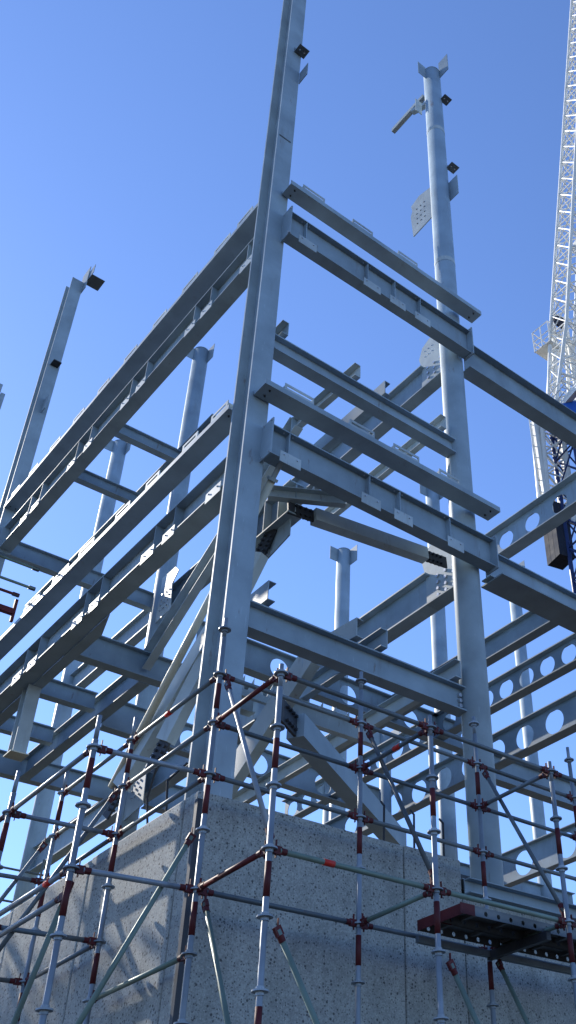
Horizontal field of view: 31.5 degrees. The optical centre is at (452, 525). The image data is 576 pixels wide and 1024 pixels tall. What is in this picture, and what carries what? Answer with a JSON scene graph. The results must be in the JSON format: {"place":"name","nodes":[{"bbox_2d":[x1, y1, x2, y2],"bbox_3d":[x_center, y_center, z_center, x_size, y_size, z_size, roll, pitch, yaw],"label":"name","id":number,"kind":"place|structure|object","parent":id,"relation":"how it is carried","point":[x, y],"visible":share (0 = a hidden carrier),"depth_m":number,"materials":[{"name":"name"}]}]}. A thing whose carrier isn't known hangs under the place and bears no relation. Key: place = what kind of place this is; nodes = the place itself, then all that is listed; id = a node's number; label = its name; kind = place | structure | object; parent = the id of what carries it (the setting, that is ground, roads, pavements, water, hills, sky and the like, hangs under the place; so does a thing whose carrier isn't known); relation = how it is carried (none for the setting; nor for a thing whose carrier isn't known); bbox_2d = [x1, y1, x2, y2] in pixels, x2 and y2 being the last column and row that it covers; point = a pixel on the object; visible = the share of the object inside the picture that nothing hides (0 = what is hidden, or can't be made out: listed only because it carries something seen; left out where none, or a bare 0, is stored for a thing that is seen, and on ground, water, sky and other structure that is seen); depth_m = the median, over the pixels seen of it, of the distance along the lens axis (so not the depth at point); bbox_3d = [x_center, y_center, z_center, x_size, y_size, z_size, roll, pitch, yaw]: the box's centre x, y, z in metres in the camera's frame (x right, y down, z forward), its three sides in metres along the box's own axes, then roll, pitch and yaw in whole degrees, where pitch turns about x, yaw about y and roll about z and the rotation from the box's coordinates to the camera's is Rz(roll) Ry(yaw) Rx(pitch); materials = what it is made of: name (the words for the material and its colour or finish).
{"place":"outdoors","nodes":[
{"label":"outdoors","id":0,"kind":"place"},
{"bbox_2d":[0,264,104,574],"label":"steel column","id":1,"kind":"structure","parent":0,"point":[30,436],"depth_m":24.33,"materials":[{"name":"grey metal"}]},
{"bbox_2d":[145,529,276,772],"bbox_3d":[-3.096,1.549,12.964,1.767,3.221,0.160,-20,-41,20],"label":"box brace","id":2,"kind":"object","parent":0,"point":[171,729],"visible":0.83,"depth_m":12.60,"materials":[{"name":"grey paint"}]},
{"bbox_2d":[103,624,205,819],"bbox_3d":[-3.685,2.373,12.845,2.082,2.440,0.160,-27,-44,27],"label":"box brace","id":3,"kind":"object","parent":2,"relation":"attached to","point":[147,745],"visible":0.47,"depth_m":12.72,"materials":[{"name":"grey paint"}]},
{"bbox_2d":[255,480,303,558],"bbox_3d":[-2.607,0.139,13.859,0.240,0.950,1.450,28,-48,-33],"label":"gusset plate","id":4,"kind":"object","parent":2,"relation":"attached to","point":[272,515],"visible":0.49,"depth_m":13.63,"materials":[{"name":"grey paint"}]},
{"bbox_2d":[267,485,345,507],"bbox_3d":[-1.985,-0.391,13.597,1.050,0.200,0.100,6,-39,-12],"label":"brace channel","id":5,"kind":"object","parent":4,"relation":"attached to","point":[306,496],"visible":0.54,"depth_m":13.60,"materials":[{"name":"grey paint"}]},
{"bbox_2d":[287,501,447,568],"bbox_3d":[-1.157,0.163,14.164,2.740,0.402,0.160,24,-46,-31],"label":"box brace","id":6,"kind":"object","parent":4,"relation":"attached to","point":[357,532],"visible":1,"depth_m":14.05,"materials":[{"name":"grey paint"}]},
{"bbox_2d":[0,0,575,917],"label":"sky","id":7,"kind":"structure","parent":0,"point":[133,133],"materials":[{"name":"blue"}]},
{"bbox_2d":[370,730,399,814],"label":"round column","id":8,"kind":"structure","parent":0,"point":[384,788],"depth_m":21.51,"materials":[{"name":"grey metal"}]},
{"bbox_2d":[420,485,457,859],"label":"round column","id":9,"kind":"structure","parent":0,"point":[447,812],"depth_m":23.97,"materials":[{"name":"grey metal"}]},
{"bbox_2d":[509,561,553,898],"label":"round column","id":10,"kind":"structure","parent":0,"point":[536,805],"depth_m":30.24,"materials":[{"name":"grey metal"}]},
{"label":"ground","id":11,"kind":"structure","parent":0,"visible":0},
{"bbox_2d":[0,770,20,869],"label":"scaffold pole","id":12,"kind":"object","parent":11,"relation":"on","point":[4,832],"visible":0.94,"depth_m":9.14,"materials":[{"name":"metal"}]},
{"bbox_2d":[12,811,113,839],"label":"scaffold rail","id":13,"kind":"object","parent":12,"relation":"attached to","point":[21,815],"visible":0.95,"depth_m":9.42,"materials":[{"name":"metal"}]},
{"bbox_2d":[17,770,68,1023],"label":"scaffold pole","id":14,"kind":"object","parent":11,"relation":"on","point":[41,899],"visible":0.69,"depth_m":10.65,"materials":[{"name":"silver metal"}]},
{"bbox_2d":[0,860,91,1023],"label":"concrete wall panel","id":15,"kind":"structure","parent":11,"relation":"on","point":[15,955],"depth_m":10.35,"materials":[{"name":"grey concrete"}]},
{"bbox_2d":[35,715,101,1023],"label":"scaffold pole","id":16,"kind":"object","parent":11,"relation":"on","point":[44,1010],"visible":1,"depth_m":7.57,"materials":[{"name":"silver metal"}]},
{"bbox_2d":[10,874,73,1023],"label":"diagonal brace","id":17,"kind":"object","parent":16,"relation":"attached to","point":[31,979],"visible":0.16,"depth_m":7.50,"materials":[{"name":"red paint"}]},
{"bbox_2d":[8,741,91,816],"bbox_3d":[-3.527,2.236,8.722,0.052,0.140,1.610,28,-48,-33],"label":"scaffold rail","id":18,"kind":"object","parent":16,"relation":"attached to","point":[56,776],"visible":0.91,"depth_m":8.69,"materials":[{"name":"silver metal"}]},
{"bbox_2d":[74,859,193,896],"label":"scaffold rail","id":19,"kind":"object","parent":16,"relation":"attached to","point":[83,870],"visible":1,"depth_m":7.86,"materials":[{"name":"silver metal"}]},
{"bbox_2d":[75,827,195,1023],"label":"diagonal brace","id":20,"kind":"object","parent":16,"relation":"attached to","point":[190,837],"visible":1,"depth_m":7.69,"materials":[{"name":"red paint"}]},
{"bbox_2d":[97,740,205,779],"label":"scaffold rail","id":21,"kind":"object","parent":16,"relation":"attached to","point":[199,772],"visible":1,"depth_m":8.47,"materials":[{"name":"grey metal"}]},
{"bbox_2d":[10,439,130,911],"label":"round column","id":22,"kind":"structure","parent":11,"relation":"on","point":[119,449],"depth_m":25.70,"materials":[{"name":"grey metal"}]},
{"bbox_2d":[82,717,137,1023],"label":"scaffold pole","id":23,"kind":"object","parent":11,"relation":"on","point":[107,886],"visible":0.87,"depth_m":9.43,"materials":[{"name":"silver metal"}]},
{"bbox_2d":[0,788,117,951],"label":"diagonal brace","id":24,"kind":"object","parent":23,"relation":"attached to","point":[112,797],"visible":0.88,"depth_m":9.28,"materials":[{"name":"red paint"}]},
{"bbox_2d":[63,800,185,1023],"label":"concrete wall panel","id":25,"kind":"structure","parent":11,"relation":"on","point":[150,850],"depth_m":9.24,"materials":[{"name":"grey concrete"}]},
{"bbox_2d":[112,344,214,844],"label":"round column","id":26,"kind":"structure","parent":11,"relation":"on","point":[168,570],"depth_m":23.70,"materials":[{"name":"grey metal"}]},
{"bbox_2d":[29,802,118,872],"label":"floor beam","id":27,"kind":"structure","parent":26,"relation":"attached to","point":[63,845],"depth_m":22.39,"materials":[{"name":"grey metal"}]},
{"bbox_2d":[6,542,152,611],"bbox_3d":[-8.399,1.179,22.722,3.530,0.420,0.200,28,-48,-33],"label":"joist","id":28,"kind":"object","parent":26,"relation":"attached to","point":[48,563],"visible":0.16,"depth_m":22.37,"materials":[{"name":"grey paint"}]},
{"bbox_2d":[25,413,213,605],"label":"floor beam","id":29,"kind":"structure","parent":28,"relation":"attached to","point":[162,468],"depth_m":21.60,"materials":[{"name":"grey metal"}]},
{"bbox_2d":[70,610,149,687],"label":"floor beam","id":30,"kind":"structure","parent":26,"relation":"attached to","point":[133,632],"depth_m":24.80,"materials":[{"name":"grey metal"}]},
{"bbox_2d":[169,798,202,1023],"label":"corner batten","id":31,"kind":"object","parent":11,"relation":"on","point":[179,972],"visible":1,"depth_m":8.39,"materials":[{"name":"metal"}]},
{"bbox_2d":[173,617,230,1023],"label":"scaffold pole","id":32,"kind":"object","parent":11,"relation":"on","point":[202,830],"visible":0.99,"depth_m":8.42,"materials":[{"name":"silver metal"}]},
{"bbox_2d":[90,945,186,1006],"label":"scaffold rail","id":33,"kind":"object","parent":32,"relation":"attached to","point":[163,966],"visible":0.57,"depth_m":8.22,"materials":[{"name":"grey metal"}]},
{"bbox_2d":[117,768,206,839],"bbox_3d":[-2.709,2.600,9.247,0.052,0.140,1.640,27,-47,-33],"label":"scaffold rail","id":34,"kind":"object","parent":32,"relation":"attached to","point":[122,831],"visible":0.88,"depth_m":9.21,"materials":[{"name":"metal"}]},
{"bbox_2d":[201,893,230,1023],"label":"diagonal brace","id":35,"kind":"object","parent":32,"relation":"attached to","point":[219,979],"visible":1,"depth_m":7.56,"materials":[{"name":"red paint"}]},
{"bbox_2d":[224,677,274,838],"bbox_3d":[-1.746,1.930,8.471,0.052,1.898,1.022,26,-47,-32],"label":"diagonal brace","id":36,"kind":"object","parent":32,"relation":"attached to","point":[228,687],"visible":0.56,"depth_m":8.38,"materials":[{"name":"red paint"}]},
{"bbox_2d":[200,881,356,929],"bbox_3d":[-1.474,3.291,8.602,1.600,0.140,0.052,28,-48,-33],"label":"scaffold rail","id":37,"kind":"object","parent":32,"relation":"attached to","point":[350,922],"visible":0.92,"depth_m":8.58,"materials":[{"name":"grey metal"}]},
{"bbox_2d":[211,768,357,822],"bbox_3d":[-1.522,2.506,9.220,1.600,0.140,0.052,28,-48,-33],"label":"scaffold rail","id":38,"kind":"object","parent":32,"relation":"attached to","point":[222,778],"visible":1,"depth_m":9.21,"materials":[{"name":"silver metal"}]},
{"bbox_2d":[217,722,357,773],"bbox_3d":[-1.546,2.114,9.529,1.600,0.140,0.052,28,-48,-33],"label":"scaffold rail","id":39,"kind":"object","parent":32,"relation":"attached to","point":[225,726],"visible":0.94,"depth_m":9.53,"materials":[{"name":"grey metal"}]},
{"bbox_2d":[222,669,358,727],"bbox_3d":[-1.569,1.721,9.838,1.600,0.140,0.052,28,-48,-33],"label":"scaffold rail","id":40,"kind":"object","parent":32,"relation":"attached to","point":[352,721],"visible":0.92,"depth_m":9.83,"materials":[{"name":"grey metal"}]},
{"bbox_2d":[184,0,309,799],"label":"steel column","id":41,"kind":"structure","parent":11,"relation":"on","point":[231,582],"depth_m":12.92,"materials":[{"name":"grey metal"}]},
{"bbox_2d":[0,456,226,725],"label":"edge beam","id":42,"kind":"structure","parent":41,"relation":"attached to","point":[190,515],"depth_m":15.13,"materials":[{"name":"grey metal"}]},
{"bbox_2d":[3,684,40,761],"bbox_3d":[-7.059,3.233,16.427,0.300,1.230,0.300,28,-48,-33],"label":"hanging post","id":43,"kind":"object","parent":42,"relation":"hanging from","point":[22,727],"visible":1,"depth_m":16.32,"materials":[{"name":"grey metal"}]},
{"bbox_2d":[0,400,232,659],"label":"cladding channel","id":44,"kind":"object","parent":41,"relation":"attached to","point":[198,449],"visible":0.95,"depth_m":15.15,"materials":[{"name":"grey paint"}]},
{"bbox_2d":[0,238,253,555],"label":"edge beam","id":45,"kind":"structure","parent":41,"relation":"attached to","point":[219,298],"depth_m":18.10,"materials":[{"name":"grey metal"}]},
{"bbox_2d":[74,469,138,503],"bbox_3d":[-7.118,-0.789,20.433,1.400,0.280,0.160,28,-48,-33],"label":"joist","id":46,"kind":"object","parent":45,"relation":"attached to","point":[103,485],"visible":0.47,"depth_m":20.42,"materials":[{"name":"grey paint"}]},
{"bbox_2d":[115,424,180,462],"bbox_3d":[-5.981,-1.612,19.475,1.400,0.280,0.160,28,-48,-33],"label":"joist","id":47,"kind":"object","parent":45,"relation":"attached to","point":[147,443],"visible":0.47,"depth_m":19.47,"materials":[{"name":"grey paint"}]},
{"bbox_2d":[4,203,257,511],"bbox_3d":[-6.408,-2.812,19.201,0.300,0.225,9.980,28,-48,-33],"label":"cladding channel","id":48,"kind":"object","parent":41,"relation":"attached to","point":[227,252],"visible":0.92,"depth_m":18.62,"materials":[{"name":"grey paint"}]},
{"bbox_2d":[280,206,473,361],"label":"edge beam","id":49,"kind":"structure","parent":41,"relation":"attached to","point":[302,236],"depth_m":16.49,"materials":[{"name":"grey metal"}]},
{"bbox_2d":[254,378,499,520],"bbox_3d":[-0.950,-1.036,14.307,4.280,0.230,0.280,28,-48,-33],"label":"cladding channel","id":50,"kind":"object","parent":41,"relation":"attached to","point":[299,407],"visible":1,"depth_m":14.08,"materials":[{"name":"grey paint"}]},
{"bbox_2d":[259,417,498,575],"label":"edge beam","id":51,"kind":"structure","parent":41,"relation":"attached to","point":[321,469],"depth_m":13.67,"materials":[{"name":"grey metal"}]},
{"bbox_2d":[108,462,282,788],"bbox_3d":[-3.253,1.234,12.740,0.150,3.289,3.605,28,-48,-33],"label":"diagonal brace","id":52,"kind":"object","parent":51,"relation":"attached to","point":[272,480],"visible":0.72,"depth_m":12.70,"materials":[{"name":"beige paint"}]},
{"bbox_2d":[282,180,480,322],"bbox_3d":[-1.122,-4.678,17.250,4.200,0.240,0.260,28,-48,-33],"label":"cladding channel","id":53,"kind":"object","parent":41,"relation":"attached to","point":[303,197],"visible":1,"depth_m":17.04,"materials":[{"name":"grey paint"}]},
{"bbox_2d":[251,663,287,1023],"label":"scaffold pole","id":54,"kind":"object","parent":11,"relation":"on","point":[264,917],"visible":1,"depth_m":7.46,"materials":[{"name":"silver metal"}]},
{"bbox_2d":[272,918,319,1023],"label":"diagonal brace","id":55,"kind":"object","parent":54,"relation":"attached to","point":[278,932],"visible":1,"depth_m":7.07,"materials":[{"name":"red paint"}]},
{"bbox_2d":[272,839,433,895],"bbox_3d":[-0.760,2.747,7.966,1.600,0.140,0.052,28,-48,-33],"label":"scaffold rail","id":56,"kind":"object","parent":54,"relation":"attached to","point":[280,851],"visible":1,"depth_m":7.91,"materials":[{"name":"silver metal"}]},
{"bbox_2d":[283,667,427,731],"bbox_3d":[-0.832,1.569,8.892,1.600,0.140,0.052,28,-48,-33],"label":"scaffold rail","id":57,"kind":"object","parent":54,"relation":"attached to","point":[294,678],"visible":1,"depth_m":8.84,"materials":[{"name":"grey metal"}]},
{"bbox_2d":[158,791,405,1023],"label":"concrete wall panel","id":58,"kind":"structure","parent":11,"relation":"on","point":[323,952],"depth_m":9.20,"materials":[{"name":"grey concrete"}]},
{"bbox_2d":[329,545,356,819],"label":"round column","id":59,"kind":"structure","parent":11,"relation":"on","point":[344,558],"depth_m":27.97,"materials":[{"name":"grey metal"}]},
{"bbox_2d":[141,784,574,903],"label":"floor beam","id":60,"kind":"structure","parent":59,"relation":"attached to","point":[531,887],"depth_m":25.82,"materials":[{"name":"grey metal"}]},
{"bbox_2d":[351,671,366,1023],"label":"scaffold pole","id":61,"kind":"object","parent":11,"relation":"on","point":[358,982],"visible":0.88,"depth_m":9.41,"materials":[{"name":"silver metal"}]},
{"bbox_2d":[366,726,432,882],"bbox_3d":[-0.507,2.575,9.386,0.052,1.898,1.022,26,-47,-32],"label":"diagonal brace","id":62,"kind":"object","parent":61,"relation":"attached to","point":[369,735],"visible":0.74,"depth_m":9.28,"materials":[{"name":"red paint"}]},
{"bbox_2d":[362,811,480,856],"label":"scaffold rail","id":63,"kind":"object","parent":61,"relation":"attached to","point":[367,820],"visible":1,"depth_m":10.09,"materials":[{"name":"metal"}]},
{"bbox_2d":[402,845,467,1023],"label":"concrete wall panel","id":64,"kind":"structure","parent":11,"relation":"on","point":[420,988],"depth_m":10.07,"materials":[{"name":"grey concrete"}]},
{"bbox_2d":[425,714,448,1023],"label":"scaffold pole","id":65,"kind":"object","parent":11,"relation":"on","point":[433,831],"visible":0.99,"depth_m":8.45,"materials":[{"name":"silver metal"}]},
{"bbox_2d":[432,722,548,775],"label":"scaffold rail","id":66,"kind":"object","parent":65,"relation":"attached to","point":[543,769],"visible":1,"depth_m":9.75,"materials":[{"name":"grey metal"}]},
{"bbox_2d":[439,881,566,927],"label":"scaffold rail","id":67,"kind":"object","parent":65,"relation":"attached to","point":[448,892],"visible":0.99,"depth_m":8.82,"materials":[{"name":"grey metal"}]},
{"bbox_2d":[392,54,503,885],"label":"round column","id":68,"kind":"structure","parent":11,"relation":"on","point":[436,197],"depth_m":15.89,"materials":[{"name":"grey metal"}]},
{"bbox_2d":[144,545,453,803],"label":"floor beam","id":69,"kind":"structure","parent":68,"relation":"attached to","point":[427,593],"depth_m":15.85,"materials":[{"name":"grey metal"}]},
{"bbox_2d":[67,631,254,716],"bbox_3d":[-4.922,2.557,17.149,3.500,0.480,0.200,28,-48,-33],"label":"joist","id":70,"kind":"object","parent":69,"relation":"attached to","point":[115,656],"visible":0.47,"depth_m":16.73,"materials":[{"name":"grey paint"}]},
{"bbox_2d":[142,363,359,670],"bbox_3d":[-3.397,0.010,16.104,0.210,2.758,5.889,28,-48,-33],"label":"stair stringer","id":71,"kind":"object","parent":70,"relation":"attached to","point":[191,589],"visible":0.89,"depth_m":16.61,"materials":[{"name":"grey paint"}]},
{"bbox_2d":[100,702,378,809],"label":"cellular beam","id":72,"kind":"structure","parent":69,"relation":"attached to","point":[119,722],"depth_m":19.94,"materials":[{"name":"grey metal"}]},
{"bbox_2d":[20,676,148,780],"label":"floor beam","id":73,"kind":"structure","parent":72,"relation":"attached to","point":[114,696],"depth_m":18.31,"materials":[{"name":"grey metal"}]},
{"bbox_2d":[0,715,55,745],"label":"joist","id":74,"kind":"object","parent":73,"relation":"attached to","point":[41,733],"visible":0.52,"depth_m":18.75,"materials":[{"name":"grey paint"}]},
{"bbox_2d":[0,749,112,801],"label":"joist","id":75,"kind":"object","parent":73,"relation":"attached to","point":[99,790],"visible":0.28,"depth_m":20.17,"materials":[{"name":"grey paint"}]},
{"bbox_2d":[32,679,97,712],"bbox_3d":[-6.942,2.951,17.607,1.310,0.340,0.180,28,-48,-33],"label":"joist","id":76,"kind":"object","parent":73,"relation":"attached to","point":[67,694],"visible":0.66,"depth_m":17.69,"materials":[{"name":"grey paint"}]},
{"bbox_2d":[196,621,462,754],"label":"cellular beam","id":77,"kind":"structure","parent":69,"relation":"attached to","point":[259,657],"depth_m":17.86,"materials":[{"name":"grey metal"}]},
{"bbox_2d":[171,338,441,604],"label":"floor beam","id":78,"kind":"structure","parent":68,"relation":"attached to","point":[417,387],"depth_m":18.65,"materials":[{"name":"grey metal"}]},
{"bbox_2d":[281,699,406,845],"bbox_3d":[-1.256,3.116,11.959,0.200,0.270,4.083,-12,-39,10],"label":"box brace","id":79,"kind":"object","parent":68,"relation":"attached to","point":[303,731],"visible":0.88,"depth_m":11.47,"materials":[{"name":"grey paint"}]},
{"bbox_2d":[247,600,466,716],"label":"landing beam","id":80,"kind":"structure","parent":68,"relation":"attached to","point":[272,627],"depth_m":12.41,"materials":[{"name":"grey metal"}]},
{"bbox_2d":[232,617,362,798],"bbox_3d":[-2.762,3.316,13.102,0.186,2.658,4.723,29,-48,-34],"label":"stair stringer","id":81,"kind":"object","parent":80,"relation":"on","point":[302,668],"visible":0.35,"depth_m":13.04,"materials":[{"name":"grey paint"}]},
{"bbox_2d":[293,699,375,747],"bbox_3d":[-1.760,2.630,13.796,1.650,0.480,0.160,28,-48,-33],"label":"landing channel","id":82,"kind":"object","parent":81,"relation":"attached to","point":[323,722],"visible":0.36,"depth_m":13.80,"materials":[{"name":"grey paint"}]},
{"bbox_2d":[300,628,387,700],"bbox_3d":[-1.519,1.905,13.305,0.110,0.270,1.920,28,-48,-33],"label":"stair stringer","id":83,"kind":"object","parent":80,"relation":"on","point":[376,640],"visible":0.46,"depth_m":13.29,"materials":[{"name":"grey paint"}]},
{"bbox_2d":[233,659,461,803],"bbox_3d":[-2.275,3.634,15.445,0.110,0.270,7.020,28,-48,-33],"label":"stair stringer","id":84,"kind":"object","parent":80,"relation":"on","point":[293,767],"visible":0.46,"depth_m":14.77,"materials":[{"name":"grey paint"}]},
{"bbox_2d":[273,333,455,458],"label":"landing beam","id":85,"kind":"structure","parent":68,"relation":"attached to","point":[309,366],"depth_m":15.15,"materials":[{"name":"grey metal"}]},
{"bbox_2d":[313,381,389,450],"bbox_3d":[-1.746,-1.614,16.182,0.110,0.270,2.180,28,-48,-33],"label":"stair stringer","id":86,"kind":"object","parent":85,"relation":"on","point":[325,442],"visible":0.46,"depth_m":16.01,"materials":[{"name":"grey paint"}]},
{"bbox_2d":[324,414,445,514],"bbox_3d":[-1.213,-0.920,17.106,0.110,0.270,3.180,28,-48,-33],"label":"stair stringer","id":87,"kind":"object","parent":85,"relation":"on","point":[382,472],"visible":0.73,"depth_m":16.85,"materials":[{"name":"grey paint"}]},
{"bbox_2d":[464,346,575,448],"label":"facade beam","id":88,"kind":"structure","parent":68,"relation":"attached to","point":[498,380],"depth_m":18.64,"materials":[{"name":"grey metal"}]},
{"bbox_2d":[484,471,575,558],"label":"cellular beam","id":89,"kind":"structure","parent":88,"relation":"attached to","point":[549,519],"depth_m":21.54,"materials":[{"name":"grey metal"}]},
{"bbox_2d":[481,554,575,632],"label":"facade beam","id":90,"kind":"structure","parent":68,"relation":"attached to","point":[526,588],"depth_m":15.40,"materials":[{"name":"grey metal"}]},
{"bbox_2d":[281,633,575,817],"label":"cellular beam","id":91,"kind":"structure","parent":90,"relation":"attached to","point":[539,680],"depth_m":18.24,"materials":[{"name":"grey metal"}]},
{"bbox_2d":[325,611,557,753],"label":"floor beam","id":92,"kind":"structure","parent":90,"relation":"attached to","point":[516,634],"depth_m":16.78,"materials":[{"name":"grey metal"}]},
{"bbox_2d":[324,690,575,835],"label":"cellular beam","id":93,"kind":"structure","parent":90,"relation":"attached to","point":[565,705],"depth_m":19.78,"materials":[{"name":"grey metal"}]},
{"bbox_2d":[494,754,575,810],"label":"floor beam","id":94,"kind":"structure","parent":93,"relation":"attached to","point":[523,771],"depth_m":21.23,"materials":[{"name":"grey metal"}]},
{"bbox_2d":[502,822,575,886],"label":"cellular beam","id":95,"kind":"structure","parent":94,"relation":"attached to","point":[543,848],"depth_m":24.57,"materials":[{"name":"grey metal"}]},
{"bbox_2d":[469,716,498,1023],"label":"scaffold pole","id":96,"kind":"object","parent":11,"relation":"on","point":[492,1005],"visible":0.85,"depth_m":10.53,"materials":[{"name":"silver metal"}]},
{"bbox_2d":[482,766,564,916],"bbox_3d":[0.709,3.208,10.286,0.052,1.898,1.022,26,-47,-32],"label":"diagonal brace","id":97,"kind":"object","parent":96,"relation":"attached to","point":[485,774],"visible":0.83,"depth_m":10.18,"materials":[{"name":"red paint"}]},
{"bbox_2d":[490,923,565,948],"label":"scaffold rail","id":98,"kind":"object","parent":96,"relation":"attached to","point":[554,927],"visible":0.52,"depth_m":9.46,"materials":[{"name":"metal"}]},
{"bbox_2d":[415,902,575,974],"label":"steel deck","id":99,"kind":"structure","parent":98,"relation":"on","point":[460,920],"depth_m":9.53,"materials":[{"name":"red paint"}]},
{"bbox_2d":[462,899,575,1023],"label":"concrete wall panel","id":100,"kind":"structure","parent":11,"relation":"on","point":[545,996],"depth_m":10.69,"materials":[{"name":"grey concrete"}]},
{"bbox_2d":[461,877,575,919],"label":"steel coping","id":101,"kind":"object","parent":100,"relation":"on","point":[471,886],"visible":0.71,"depth_m":11.23,"materials":[{"name":"grey paint"}]},
{"bbox_2d":[529,0,575,592],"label":"tower crane","id":102,"kind":"object","parent":11,"relation":"on","point":[560,549],"visible":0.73,"depth_m":65.09,"materials":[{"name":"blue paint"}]},
{"bbox_2d":[547,761,575,1011],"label":"scaffold pole","id":103,"kind":"object","parent":11,"relation":"on","point":[561,868],"visible":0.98,"depth_m":9.56,"materials":[{"name":"silver metal"}]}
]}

